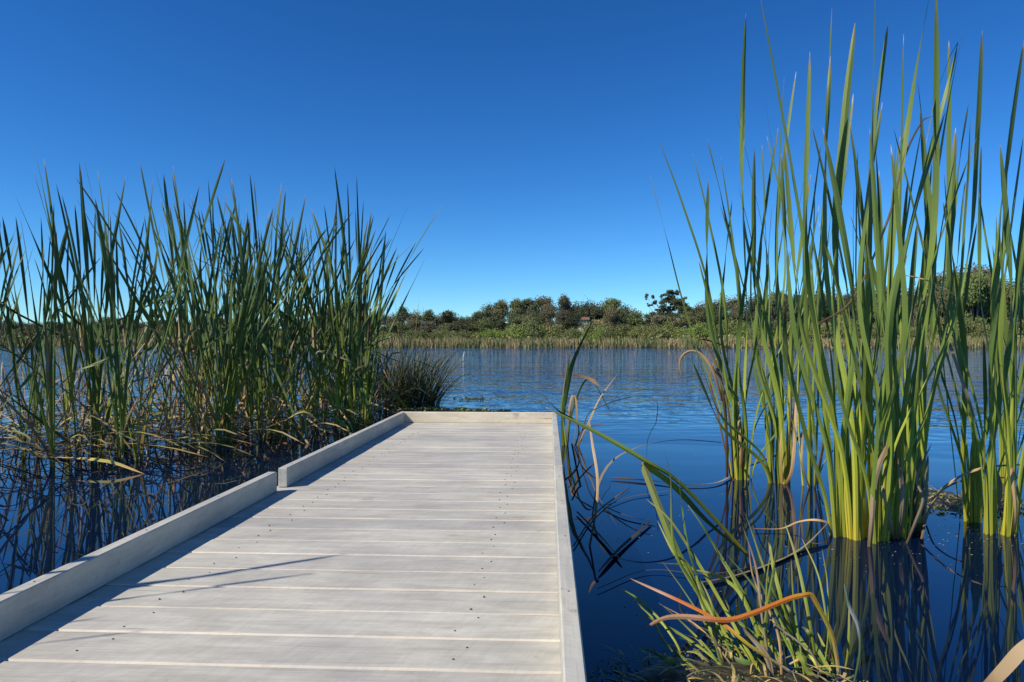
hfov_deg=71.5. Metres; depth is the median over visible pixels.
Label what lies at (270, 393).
cattail plant
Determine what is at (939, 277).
gum tree
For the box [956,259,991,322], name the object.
gum tree
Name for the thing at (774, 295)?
gum tree
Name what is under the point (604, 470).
dead leaf
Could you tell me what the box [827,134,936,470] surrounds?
cattail plant
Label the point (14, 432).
fallen reed leaves
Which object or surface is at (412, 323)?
gum tree
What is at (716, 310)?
gum tree
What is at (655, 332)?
shrub
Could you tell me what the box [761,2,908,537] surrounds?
cattail plant
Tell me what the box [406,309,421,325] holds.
gum tree
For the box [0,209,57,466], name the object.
cattail plant
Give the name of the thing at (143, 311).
cattail plant
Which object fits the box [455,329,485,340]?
shrub
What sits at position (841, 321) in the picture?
shrub
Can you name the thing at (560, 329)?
shrub
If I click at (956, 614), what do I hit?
lake
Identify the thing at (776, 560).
dead leaf
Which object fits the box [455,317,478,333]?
gum tree
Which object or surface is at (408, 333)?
shrub
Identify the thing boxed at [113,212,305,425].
cattail plant
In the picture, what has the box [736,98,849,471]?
cattail plant
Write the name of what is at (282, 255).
cattail plant
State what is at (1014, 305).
gum tree
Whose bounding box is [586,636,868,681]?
weed mat
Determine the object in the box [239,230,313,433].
cattail plant
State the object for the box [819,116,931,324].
dead leaf
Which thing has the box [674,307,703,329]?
gum tree
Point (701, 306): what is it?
gum tree
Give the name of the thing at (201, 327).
cattail plant
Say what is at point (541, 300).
gum tree
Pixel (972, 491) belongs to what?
cattail plant
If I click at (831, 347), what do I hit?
dead leaf
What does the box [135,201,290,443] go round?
cattail plant
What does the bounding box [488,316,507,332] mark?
gum tree
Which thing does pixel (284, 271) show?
cattail plant
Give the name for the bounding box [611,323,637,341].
shrub
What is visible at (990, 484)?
cattail plant
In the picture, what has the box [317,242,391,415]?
cattail plant
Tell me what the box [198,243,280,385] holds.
cattail plant
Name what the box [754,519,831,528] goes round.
dead leaf
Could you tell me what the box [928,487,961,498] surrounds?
weed mat
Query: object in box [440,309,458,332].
gum tree
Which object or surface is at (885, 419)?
cattail plant
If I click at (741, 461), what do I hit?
cattail plant
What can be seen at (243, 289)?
cattail plant
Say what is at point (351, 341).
cattail plant
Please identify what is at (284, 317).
cattail plant
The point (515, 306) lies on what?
gum tree
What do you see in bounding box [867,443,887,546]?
dead leaf
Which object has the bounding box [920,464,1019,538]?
dead leaf
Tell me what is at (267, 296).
cattail plant
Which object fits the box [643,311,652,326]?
gum tree
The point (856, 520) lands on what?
cattail plant
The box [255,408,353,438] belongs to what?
yellow leaf tuft
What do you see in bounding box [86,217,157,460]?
cattail plant
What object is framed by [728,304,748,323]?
gum tree
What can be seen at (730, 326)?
shrub
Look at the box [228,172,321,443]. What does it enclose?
cattail plant
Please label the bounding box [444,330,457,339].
shrub
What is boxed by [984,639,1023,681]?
dead leaf
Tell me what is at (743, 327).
shrub
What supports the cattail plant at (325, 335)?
on the lake
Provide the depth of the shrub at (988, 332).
155.61 m
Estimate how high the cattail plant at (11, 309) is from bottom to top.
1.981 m
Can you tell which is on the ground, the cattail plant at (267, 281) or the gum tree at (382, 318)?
the gum tree at (382, 318)
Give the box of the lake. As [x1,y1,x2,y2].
[0,348,1023,681]
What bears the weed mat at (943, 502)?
on the lake
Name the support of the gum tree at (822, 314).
on the ground
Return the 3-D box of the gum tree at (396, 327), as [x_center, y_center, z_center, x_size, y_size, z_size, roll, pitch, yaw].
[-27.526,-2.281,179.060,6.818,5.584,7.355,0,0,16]
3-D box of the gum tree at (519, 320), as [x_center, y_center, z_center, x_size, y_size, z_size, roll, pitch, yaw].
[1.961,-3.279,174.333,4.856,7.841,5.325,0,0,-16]
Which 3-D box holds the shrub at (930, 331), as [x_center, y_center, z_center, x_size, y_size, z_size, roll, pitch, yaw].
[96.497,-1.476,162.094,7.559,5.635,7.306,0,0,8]
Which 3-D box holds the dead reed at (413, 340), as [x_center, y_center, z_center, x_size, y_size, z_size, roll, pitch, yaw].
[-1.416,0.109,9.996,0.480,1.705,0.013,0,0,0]
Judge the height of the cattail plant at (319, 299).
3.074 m
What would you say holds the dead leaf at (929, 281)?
attached to the cattail plant at (897, 528)
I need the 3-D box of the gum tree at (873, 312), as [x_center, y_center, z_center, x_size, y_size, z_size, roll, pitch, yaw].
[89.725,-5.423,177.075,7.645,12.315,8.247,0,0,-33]
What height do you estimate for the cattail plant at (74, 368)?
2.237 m
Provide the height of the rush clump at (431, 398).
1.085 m
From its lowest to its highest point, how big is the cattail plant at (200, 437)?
2.257 m
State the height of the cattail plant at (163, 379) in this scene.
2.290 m
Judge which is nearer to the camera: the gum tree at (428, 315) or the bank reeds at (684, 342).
the bank reeds at (684, 342)
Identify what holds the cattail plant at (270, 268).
in the lake
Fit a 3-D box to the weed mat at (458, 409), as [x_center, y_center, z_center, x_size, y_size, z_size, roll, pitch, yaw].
[-0.861,0.911,9.375,1.935,0.074,0.636,0,0,3]
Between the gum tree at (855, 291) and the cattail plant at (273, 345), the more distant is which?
the gum tree at (855, 291)
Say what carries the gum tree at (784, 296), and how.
on the ground
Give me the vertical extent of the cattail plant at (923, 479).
2.692 m
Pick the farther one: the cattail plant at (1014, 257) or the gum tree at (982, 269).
the gum tree at (982, 269)
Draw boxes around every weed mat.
[374,407,511,412]
[453,396,490,399]
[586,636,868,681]
[909,485,1023,516]
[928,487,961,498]
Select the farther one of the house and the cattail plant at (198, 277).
the house
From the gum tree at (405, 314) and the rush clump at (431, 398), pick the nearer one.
the rush clump at (431, 398)
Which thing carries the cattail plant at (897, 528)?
in the lake
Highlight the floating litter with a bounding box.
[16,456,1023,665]
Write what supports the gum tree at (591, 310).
on the ground
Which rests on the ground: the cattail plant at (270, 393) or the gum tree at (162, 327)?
the gum tree at (162, 327)
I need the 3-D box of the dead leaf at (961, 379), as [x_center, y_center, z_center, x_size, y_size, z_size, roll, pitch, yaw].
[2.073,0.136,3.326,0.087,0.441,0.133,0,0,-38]
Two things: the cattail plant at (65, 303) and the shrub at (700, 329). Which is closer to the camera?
the cattail plant at (65, 303)
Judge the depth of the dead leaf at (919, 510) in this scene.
3.24 m
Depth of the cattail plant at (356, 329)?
7.42 m
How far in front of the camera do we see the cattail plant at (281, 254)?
10.73 m
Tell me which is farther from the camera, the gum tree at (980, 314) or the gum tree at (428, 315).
the gum tree at (428, 315)
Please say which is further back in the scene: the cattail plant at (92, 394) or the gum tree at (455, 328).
the gum tree at (455, 328)
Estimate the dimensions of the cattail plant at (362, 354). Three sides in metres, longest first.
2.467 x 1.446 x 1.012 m
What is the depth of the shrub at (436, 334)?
164.71 m
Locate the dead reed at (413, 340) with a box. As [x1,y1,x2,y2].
[395,304,427,394]
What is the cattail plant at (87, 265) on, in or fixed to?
on the lake
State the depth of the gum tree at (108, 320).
197.64 m
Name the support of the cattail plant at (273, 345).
on the lake
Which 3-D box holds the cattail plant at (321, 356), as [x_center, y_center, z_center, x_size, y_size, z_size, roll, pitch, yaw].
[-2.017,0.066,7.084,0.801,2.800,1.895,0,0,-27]
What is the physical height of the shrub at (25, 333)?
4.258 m
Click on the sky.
(535, 129)
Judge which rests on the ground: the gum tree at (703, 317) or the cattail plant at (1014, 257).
the gum tree at (703, 317)
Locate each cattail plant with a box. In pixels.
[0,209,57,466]
[0,220,69,460]
[0,221,76,343]
[0,231,14,450]
[0,232,26,325]
[0,249,32,460]
[0,249,73,445]
[0,258,99,389]
[1,250,64,412]
[2,216,113,453]
[17,185,215,450]
[33,226,86,429]
[34,163,180,449]
[35,153,157,461]
[38,157,225,461]
[48,219,183,434]
[62,168,157,453]
[75,208,128,455]
[77,177,246,452]
[77,180,326,452]
[85,165,195,458]
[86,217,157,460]
[103,213,198,420]
[108,203,230,442]
[113,191,236,403]
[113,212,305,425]
[130,230,290,419]
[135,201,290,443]
[135,215,229,433]
[140,164,278,435]
[149,197,265,423]
[154,229,281,404]
[155,170,282,441]
[160,222,268,444]
[160,237,296,407]
[161,194,351,442]
[163,214,268,442]
[176,207,328,400]
[187,203,276,425]
[187,220,301,431]
[188,203,383,428]
[188,263,264,439]
[191,197,298,402]
[193,166,412,428]
[198,211,277,374]
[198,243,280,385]
[208,219,391,424]
[208,226,294,405]
[213,188,319,430]
[213,231,241,420]
[219,216,297,369]
[221,229,316,427]
[222,267,373,419]
[224,221,313,394]
[226,177,378,424]
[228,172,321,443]
[229,236,264,382]
[230,212,312,438]
[235,232,316,434]
[236,238,355,416]
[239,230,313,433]
[240,215,335,429]
[247,186,328,401]
[256,236,315,420]
[257,233,421,435]
[267,278,324,405]
[270,206,371,394]
[271,208,440,411]
[276,211,409,426]
[277,196,366,405]
[279,245,365,408]
[281,225,375,433]
[291,182,377,424]
[293,209,406,429]
[296,215,392,409]
[303,259,346,396]
[309,220,367,409]
[316,210,386,426]
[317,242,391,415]
[335,200,417,415]
[339,244,411,423]
[350,207,434,424]
[544,317,657,446]
[608,141,820,484]
[692,15,814,483]
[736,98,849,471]
[752,13,876,487]
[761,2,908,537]
[784,11,887,540]
[818,35,982,532]
[825,0,972,538]
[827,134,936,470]
[830,0,975,543]
[894,113,1021,522]
[919,140,1023,536]
[944,41,1023,535]
[977,118,1023,482]
[979,196,1023,391]
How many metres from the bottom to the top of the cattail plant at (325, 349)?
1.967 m
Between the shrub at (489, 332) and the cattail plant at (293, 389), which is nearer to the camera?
the cattail plant at (293, 389)
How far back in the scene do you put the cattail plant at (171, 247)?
6.95 m
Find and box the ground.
[18,342,1023,347]
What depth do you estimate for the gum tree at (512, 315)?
179.25 m
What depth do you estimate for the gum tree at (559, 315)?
177.45 m
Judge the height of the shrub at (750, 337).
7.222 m
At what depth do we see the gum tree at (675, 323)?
173.21 m
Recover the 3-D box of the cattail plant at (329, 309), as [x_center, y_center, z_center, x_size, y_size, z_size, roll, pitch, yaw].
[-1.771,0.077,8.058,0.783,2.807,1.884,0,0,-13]
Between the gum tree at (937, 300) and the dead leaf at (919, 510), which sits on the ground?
the gum tree at (937, 300)
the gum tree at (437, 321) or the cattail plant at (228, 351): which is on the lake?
the cattail plant at (228, 351)
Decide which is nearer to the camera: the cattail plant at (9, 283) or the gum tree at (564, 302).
the cattail plant at (9, 283)
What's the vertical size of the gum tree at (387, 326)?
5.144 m
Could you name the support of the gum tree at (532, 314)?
on the ground
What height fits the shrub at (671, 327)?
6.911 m
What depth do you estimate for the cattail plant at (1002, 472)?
4.61 m
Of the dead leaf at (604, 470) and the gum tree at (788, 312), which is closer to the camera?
the dead leaf at (604, 470)
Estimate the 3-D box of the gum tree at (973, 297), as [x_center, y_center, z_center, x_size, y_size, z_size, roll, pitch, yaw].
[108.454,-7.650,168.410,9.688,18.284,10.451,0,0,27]
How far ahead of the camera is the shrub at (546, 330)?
159.17 m
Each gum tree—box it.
[5,320,19,330]
[14,327,35,333]
[15,322,35,330]
[48,321,79,330]
[99,316,124,329]
[116,317,144,330]
[140,320,165,330]
[362,325,388,331]
[370,313,386,326]
[380,322,396,334]
[384,312,403,322]
[387,321,414,333]
[397,306,413,332]
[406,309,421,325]
[406,319,423,334]
[418,321,437,335]
[419,309,437,327]
[432,312,443,328]
[432,323,454,332]
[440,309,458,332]
[452,320,459,331]
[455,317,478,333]
[465,311,483,324]
[470,314,494,333]
[479,301,494,318]
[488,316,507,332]
[490,299,511,330]
[502,309,519,330]
[506,297,524,323]
[511,314,528,326]
[520,297,540,313]
[523,308,545,327]
[535,295,556,318]
[536,301,555,329]
[552,307,571,331]
[554,293,574,329]
[563,310,581,332]
[566,300,582,313]
[575,295,607,319]
[597,297,621,313]
[600,305,617,332]
[613,309,635,330]
[614,300,644,327]
[620,312,646,330]
[643,290,702,326]
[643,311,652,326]
[645,312,675,327]
[672,316,686,327]
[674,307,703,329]
[693,299,713,309]
[696,308,715,324]
[711,300,736,329]
[713,295,733,320]
[726,294,748,312]
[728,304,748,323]
[744,293,754,322]
[747,300,767,320]
[761,297,776,328]
[768,285,780,321]
[774,298,789,326]
[775,291,787,325]
[782,299,808,323]
[802,297,815,323]
[815,298,829,324]
[826,294,839,321]
[836,293,856,321]
[848,282,872,300]
[854,298,858,320]
[872,295,877,326]
[900,299,916,327]
[907,289,927,327]
[917,284,946,325]
[918,270,945,296]
[932,286,955,321]
[941,274,975,322]
[948,270,990,324]
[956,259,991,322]
[965,281,990,324]
[967,262,1008,283]
[982,283,1013,321]
[1007,286,1023,317]
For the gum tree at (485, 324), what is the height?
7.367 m
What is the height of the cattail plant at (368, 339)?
2.877 m
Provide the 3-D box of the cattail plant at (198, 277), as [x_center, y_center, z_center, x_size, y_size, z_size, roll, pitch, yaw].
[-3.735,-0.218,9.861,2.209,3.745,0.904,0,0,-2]
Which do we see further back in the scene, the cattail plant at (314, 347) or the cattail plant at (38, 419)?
the cattail plant at (314, 347)
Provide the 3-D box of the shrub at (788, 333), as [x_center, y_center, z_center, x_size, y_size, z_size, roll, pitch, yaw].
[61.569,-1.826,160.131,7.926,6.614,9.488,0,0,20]
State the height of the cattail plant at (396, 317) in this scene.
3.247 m
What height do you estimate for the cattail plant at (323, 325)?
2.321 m
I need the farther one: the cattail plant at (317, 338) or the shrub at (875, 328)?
the shrub at (875, 328)
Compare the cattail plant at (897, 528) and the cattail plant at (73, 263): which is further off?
the cattail plant at (73, 263)
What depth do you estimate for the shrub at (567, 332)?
165.67 m
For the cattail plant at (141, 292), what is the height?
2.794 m
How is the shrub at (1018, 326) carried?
on the ground
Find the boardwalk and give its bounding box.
[0,412,586,681]
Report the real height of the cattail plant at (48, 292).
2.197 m
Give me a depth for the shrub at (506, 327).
166.50 m
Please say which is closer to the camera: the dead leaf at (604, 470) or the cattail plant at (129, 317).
the dead leaf at (604, 470)
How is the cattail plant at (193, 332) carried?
on the lake
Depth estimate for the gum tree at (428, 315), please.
193.07 m
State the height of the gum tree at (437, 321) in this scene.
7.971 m
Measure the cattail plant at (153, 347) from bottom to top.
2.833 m
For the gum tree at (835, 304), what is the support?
on the ground
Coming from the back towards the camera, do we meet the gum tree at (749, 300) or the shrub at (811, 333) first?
the gum tree at (749, 300)
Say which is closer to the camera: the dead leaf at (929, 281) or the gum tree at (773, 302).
the dead leaf at (929, 281)
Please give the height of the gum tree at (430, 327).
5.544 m
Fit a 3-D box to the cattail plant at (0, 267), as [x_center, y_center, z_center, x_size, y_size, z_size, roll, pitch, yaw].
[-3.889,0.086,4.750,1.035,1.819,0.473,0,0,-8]
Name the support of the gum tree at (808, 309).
on the ground
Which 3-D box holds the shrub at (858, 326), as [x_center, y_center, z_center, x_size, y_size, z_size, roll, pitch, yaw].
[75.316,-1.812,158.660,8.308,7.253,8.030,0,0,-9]
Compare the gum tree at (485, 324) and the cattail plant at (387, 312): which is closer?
the cattail plant at (387, 312)
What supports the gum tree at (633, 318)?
on the ground
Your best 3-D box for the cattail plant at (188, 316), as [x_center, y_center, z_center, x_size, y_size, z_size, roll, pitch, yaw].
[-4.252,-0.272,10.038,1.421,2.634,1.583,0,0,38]
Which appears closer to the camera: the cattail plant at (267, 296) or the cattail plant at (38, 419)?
the cattail plant at (38, 419)
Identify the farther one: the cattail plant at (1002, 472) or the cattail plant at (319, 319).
the cattail plant at (319, 319)
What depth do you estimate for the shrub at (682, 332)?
159.58 m
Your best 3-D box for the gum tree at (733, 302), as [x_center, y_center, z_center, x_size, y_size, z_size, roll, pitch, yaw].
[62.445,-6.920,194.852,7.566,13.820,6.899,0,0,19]
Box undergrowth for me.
[1,331,1022,343]
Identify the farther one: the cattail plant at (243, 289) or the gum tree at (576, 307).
the gum tree at (576, 307)
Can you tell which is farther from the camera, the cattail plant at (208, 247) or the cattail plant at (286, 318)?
the cattail plant at (208, 247)
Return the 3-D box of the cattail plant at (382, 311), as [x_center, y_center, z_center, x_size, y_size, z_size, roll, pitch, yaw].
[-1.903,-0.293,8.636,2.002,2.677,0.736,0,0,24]
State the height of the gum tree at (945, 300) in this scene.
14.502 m
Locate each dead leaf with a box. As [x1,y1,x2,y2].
[592,440,721,514]
[700,523,827,582]
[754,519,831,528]
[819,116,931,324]
[821,337,873,403]
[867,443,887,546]
[906,275,955,296]
[906,446,930,543]
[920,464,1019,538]
[927,477,1017,518]
[942,324,974,417]
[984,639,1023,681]
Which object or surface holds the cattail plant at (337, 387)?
on the lake
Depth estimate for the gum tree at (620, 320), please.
175.08 m
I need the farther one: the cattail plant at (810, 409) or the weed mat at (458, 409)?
the weed mat at (458, 409)
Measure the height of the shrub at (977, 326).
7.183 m
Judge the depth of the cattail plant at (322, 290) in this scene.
7.69 m
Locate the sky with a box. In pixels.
[0,0,1023,328]
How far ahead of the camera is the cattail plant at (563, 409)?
6.30 m
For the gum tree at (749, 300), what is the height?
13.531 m
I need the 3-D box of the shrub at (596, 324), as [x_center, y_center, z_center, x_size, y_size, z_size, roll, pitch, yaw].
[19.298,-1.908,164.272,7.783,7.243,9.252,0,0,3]
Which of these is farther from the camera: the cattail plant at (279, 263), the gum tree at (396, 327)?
the gum tree at (396, 327)
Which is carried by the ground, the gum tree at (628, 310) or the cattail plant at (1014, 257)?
the gum tree at (628, 310)
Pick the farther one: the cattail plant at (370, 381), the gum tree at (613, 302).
the gum tree at (613, 302)
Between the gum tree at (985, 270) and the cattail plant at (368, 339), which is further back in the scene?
the gum tree at (985, 270)
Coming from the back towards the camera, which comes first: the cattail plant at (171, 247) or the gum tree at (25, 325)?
the gum tree at (25, 325)
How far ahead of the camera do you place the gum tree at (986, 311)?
167.66 m
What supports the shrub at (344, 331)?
on the ground
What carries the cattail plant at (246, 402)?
on the lake
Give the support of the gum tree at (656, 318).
on the ground
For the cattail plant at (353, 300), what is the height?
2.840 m
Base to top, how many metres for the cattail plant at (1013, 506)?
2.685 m
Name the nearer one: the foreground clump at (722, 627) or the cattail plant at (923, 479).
the foreground clump at (722, 627)
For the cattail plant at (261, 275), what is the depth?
7.15 m
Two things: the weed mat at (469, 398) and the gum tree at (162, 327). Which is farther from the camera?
the gum tree at (162, 327)
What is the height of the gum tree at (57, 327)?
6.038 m
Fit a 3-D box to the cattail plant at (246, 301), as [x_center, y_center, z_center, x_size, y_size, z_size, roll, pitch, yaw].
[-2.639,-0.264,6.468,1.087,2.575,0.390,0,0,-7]
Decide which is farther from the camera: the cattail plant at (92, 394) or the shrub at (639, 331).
the shrub at (639, 331)
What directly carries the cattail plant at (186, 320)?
on the lake
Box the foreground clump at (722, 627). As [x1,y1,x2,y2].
[548,408,861,681]
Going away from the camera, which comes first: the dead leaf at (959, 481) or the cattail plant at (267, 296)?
the dead leaf at (959, 481)
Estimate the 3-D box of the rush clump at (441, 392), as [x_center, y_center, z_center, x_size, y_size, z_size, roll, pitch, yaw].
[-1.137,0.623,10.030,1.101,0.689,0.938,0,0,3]
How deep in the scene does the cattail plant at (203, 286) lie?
7.74 m
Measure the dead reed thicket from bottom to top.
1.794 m
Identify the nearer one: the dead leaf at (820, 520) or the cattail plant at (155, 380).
the dead leaf at (820, 520)
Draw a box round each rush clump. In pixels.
[347,331,446,410]
[363,338,485,407]
[403,371,470,406]
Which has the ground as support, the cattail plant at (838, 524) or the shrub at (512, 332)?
the shrub at (512, 332)
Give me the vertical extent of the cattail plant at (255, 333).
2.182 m
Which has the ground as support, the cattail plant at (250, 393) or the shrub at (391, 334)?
the shrub at (391, 334)
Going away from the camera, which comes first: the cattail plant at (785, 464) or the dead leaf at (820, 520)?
the dead leaf at (820, 520)
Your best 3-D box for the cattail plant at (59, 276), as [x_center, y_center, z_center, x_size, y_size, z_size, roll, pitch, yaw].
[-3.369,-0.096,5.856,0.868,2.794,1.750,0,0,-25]
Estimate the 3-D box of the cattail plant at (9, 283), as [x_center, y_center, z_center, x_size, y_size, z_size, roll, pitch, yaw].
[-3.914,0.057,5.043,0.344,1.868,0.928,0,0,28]
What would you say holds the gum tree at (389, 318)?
on the ground
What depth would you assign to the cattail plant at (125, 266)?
8.11 m
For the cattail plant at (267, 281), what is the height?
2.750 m
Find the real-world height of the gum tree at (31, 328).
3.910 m
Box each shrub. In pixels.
[8,330,36,339]
[326,323,348,339]
[379,331,408,341]
[400,328,414,337]
[406,329,429,342]
[425,330,443,339]
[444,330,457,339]
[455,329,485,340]
[481,328,509,341]
[502,323,513,341]
[505,320,528,338]
[515,318,546,341]
[537,321,559,336]
[541,323,566,339]
[559,328,581,340]
[566,325,581,337]
[575,330,589,340]
[579,319,610,334]
[586,326,609,342]
[588,326,623,340]
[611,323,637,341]
[625,324,650,340]
[642,322,674,339]
[660,318,679,334]
[669,327,693,340]
[686,321,709,339]
[697,320,724,338]
[718,317,742,338]
[730,320,752,339]
[743,321,775,340]
[757,319,789,339]
[775,319,796,337]
[796,322,813,339]
[811,321,843,340]
[830,315,851,329]
[837,317,860,338]
[858,329,876,339]
[872,321,883,337]
[897,327,915,338]
[912,324,930,336]
[926,324,941,338]
[935,314,980,339]
[958,316,989,337]
[975,322,1003,338]
[1003,318,1023,337]
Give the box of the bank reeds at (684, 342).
[0,335,1023,347]
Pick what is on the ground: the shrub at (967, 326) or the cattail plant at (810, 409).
the shrub at (967, 326)
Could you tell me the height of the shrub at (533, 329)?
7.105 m
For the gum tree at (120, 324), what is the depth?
195.41 m
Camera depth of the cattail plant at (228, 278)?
7.88 m
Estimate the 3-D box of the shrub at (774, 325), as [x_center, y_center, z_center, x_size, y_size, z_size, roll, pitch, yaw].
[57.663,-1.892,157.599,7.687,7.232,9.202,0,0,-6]
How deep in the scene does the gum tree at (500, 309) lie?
188.42 m
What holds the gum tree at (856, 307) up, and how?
on the ground
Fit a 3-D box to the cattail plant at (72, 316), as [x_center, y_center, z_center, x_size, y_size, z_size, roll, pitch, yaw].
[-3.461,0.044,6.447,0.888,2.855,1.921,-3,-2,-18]
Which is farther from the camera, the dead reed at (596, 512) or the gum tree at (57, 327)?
the gum tree at (57, 327)
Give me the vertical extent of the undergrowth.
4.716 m
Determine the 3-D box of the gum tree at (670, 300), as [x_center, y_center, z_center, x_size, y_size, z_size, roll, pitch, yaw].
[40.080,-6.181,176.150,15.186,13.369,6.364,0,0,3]
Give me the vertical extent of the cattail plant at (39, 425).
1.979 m
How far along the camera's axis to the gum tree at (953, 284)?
172.63 m
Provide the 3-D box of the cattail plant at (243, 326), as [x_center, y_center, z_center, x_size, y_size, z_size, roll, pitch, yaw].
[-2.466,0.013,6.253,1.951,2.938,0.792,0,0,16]
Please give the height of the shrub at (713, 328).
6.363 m
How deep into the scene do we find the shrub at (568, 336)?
157.81 m
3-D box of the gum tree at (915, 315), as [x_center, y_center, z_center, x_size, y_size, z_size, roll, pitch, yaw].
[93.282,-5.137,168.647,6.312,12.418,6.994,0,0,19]
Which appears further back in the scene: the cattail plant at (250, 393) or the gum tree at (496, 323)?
the gum tree at (496, 323)
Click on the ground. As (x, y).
(581, 347)
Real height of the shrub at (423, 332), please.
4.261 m
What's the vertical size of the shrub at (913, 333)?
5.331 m
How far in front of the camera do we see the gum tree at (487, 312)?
190.36 m
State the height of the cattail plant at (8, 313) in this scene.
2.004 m
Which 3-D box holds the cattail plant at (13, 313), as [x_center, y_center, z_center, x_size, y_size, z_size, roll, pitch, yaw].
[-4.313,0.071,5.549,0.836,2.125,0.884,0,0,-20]
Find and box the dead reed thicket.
[0,284,421,462]
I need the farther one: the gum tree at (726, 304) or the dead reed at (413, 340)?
the gum tree at (726, 304)
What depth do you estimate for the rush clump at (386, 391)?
9.62 m
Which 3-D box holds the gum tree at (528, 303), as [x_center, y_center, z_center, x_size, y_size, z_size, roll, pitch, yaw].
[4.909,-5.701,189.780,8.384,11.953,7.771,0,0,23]
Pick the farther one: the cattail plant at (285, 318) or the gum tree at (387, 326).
the gum tree at (387, 326)
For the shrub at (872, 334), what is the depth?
154.99 m
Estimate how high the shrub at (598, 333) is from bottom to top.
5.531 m
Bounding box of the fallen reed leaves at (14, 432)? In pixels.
[0,387,442,473]
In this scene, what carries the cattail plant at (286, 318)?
on the lake
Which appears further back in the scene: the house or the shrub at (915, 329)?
the house
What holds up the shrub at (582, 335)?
on the ground
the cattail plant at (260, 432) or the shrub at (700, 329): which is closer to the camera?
the cattail plant at (260, 432)
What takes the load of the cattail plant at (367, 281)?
on the lake
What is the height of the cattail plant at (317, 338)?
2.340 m
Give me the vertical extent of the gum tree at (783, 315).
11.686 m
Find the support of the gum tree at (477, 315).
on the ground
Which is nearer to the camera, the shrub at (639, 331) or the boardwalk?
the boardwalk
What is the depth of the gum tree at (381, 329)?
180.51 m
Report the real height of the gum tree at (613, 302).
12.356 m
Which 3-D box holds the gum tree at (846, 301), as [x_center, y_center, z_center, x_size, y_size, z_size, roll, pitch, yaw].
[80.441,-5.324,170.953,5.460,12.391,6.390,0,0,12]
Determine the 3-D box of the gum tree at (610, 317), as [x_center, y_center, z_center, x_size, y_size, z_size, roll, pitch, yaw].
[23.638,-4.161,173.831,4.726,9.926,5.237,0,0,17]
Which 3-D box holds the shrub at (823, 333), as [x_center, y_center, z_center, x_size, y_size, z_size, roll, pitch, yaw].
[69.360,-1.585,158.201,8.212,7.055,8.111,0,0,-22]
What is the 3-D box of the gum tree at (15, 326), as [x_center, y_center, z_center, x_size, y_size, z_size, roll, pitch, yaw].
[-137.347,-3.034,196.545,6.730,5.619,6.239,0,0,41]
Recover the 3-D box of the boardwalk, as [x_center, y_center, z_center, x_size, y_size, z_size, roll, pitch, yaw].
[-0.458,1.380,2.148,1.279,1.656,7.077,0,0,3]
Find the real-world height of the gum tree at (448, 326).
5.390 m
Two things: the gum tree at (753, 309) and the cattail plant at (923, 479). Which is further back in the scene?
the gum tree at (753, 309)
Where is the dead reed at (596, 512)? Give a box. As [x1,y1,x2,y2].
[568,420,785,588]
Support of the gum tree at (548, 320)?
on the ground
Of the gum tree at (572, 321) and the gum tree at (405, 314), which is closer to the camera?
the gum tree at (572, 321)
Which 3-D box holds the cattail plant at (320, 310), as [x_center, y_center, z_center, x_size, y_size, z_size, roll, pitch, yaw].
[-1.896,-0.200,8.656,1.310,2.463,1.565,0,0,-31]
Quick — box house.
[577,317,603,329]
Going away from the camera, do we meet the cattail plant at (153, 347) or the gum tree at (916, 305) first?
the cattail plant at (153, 347)

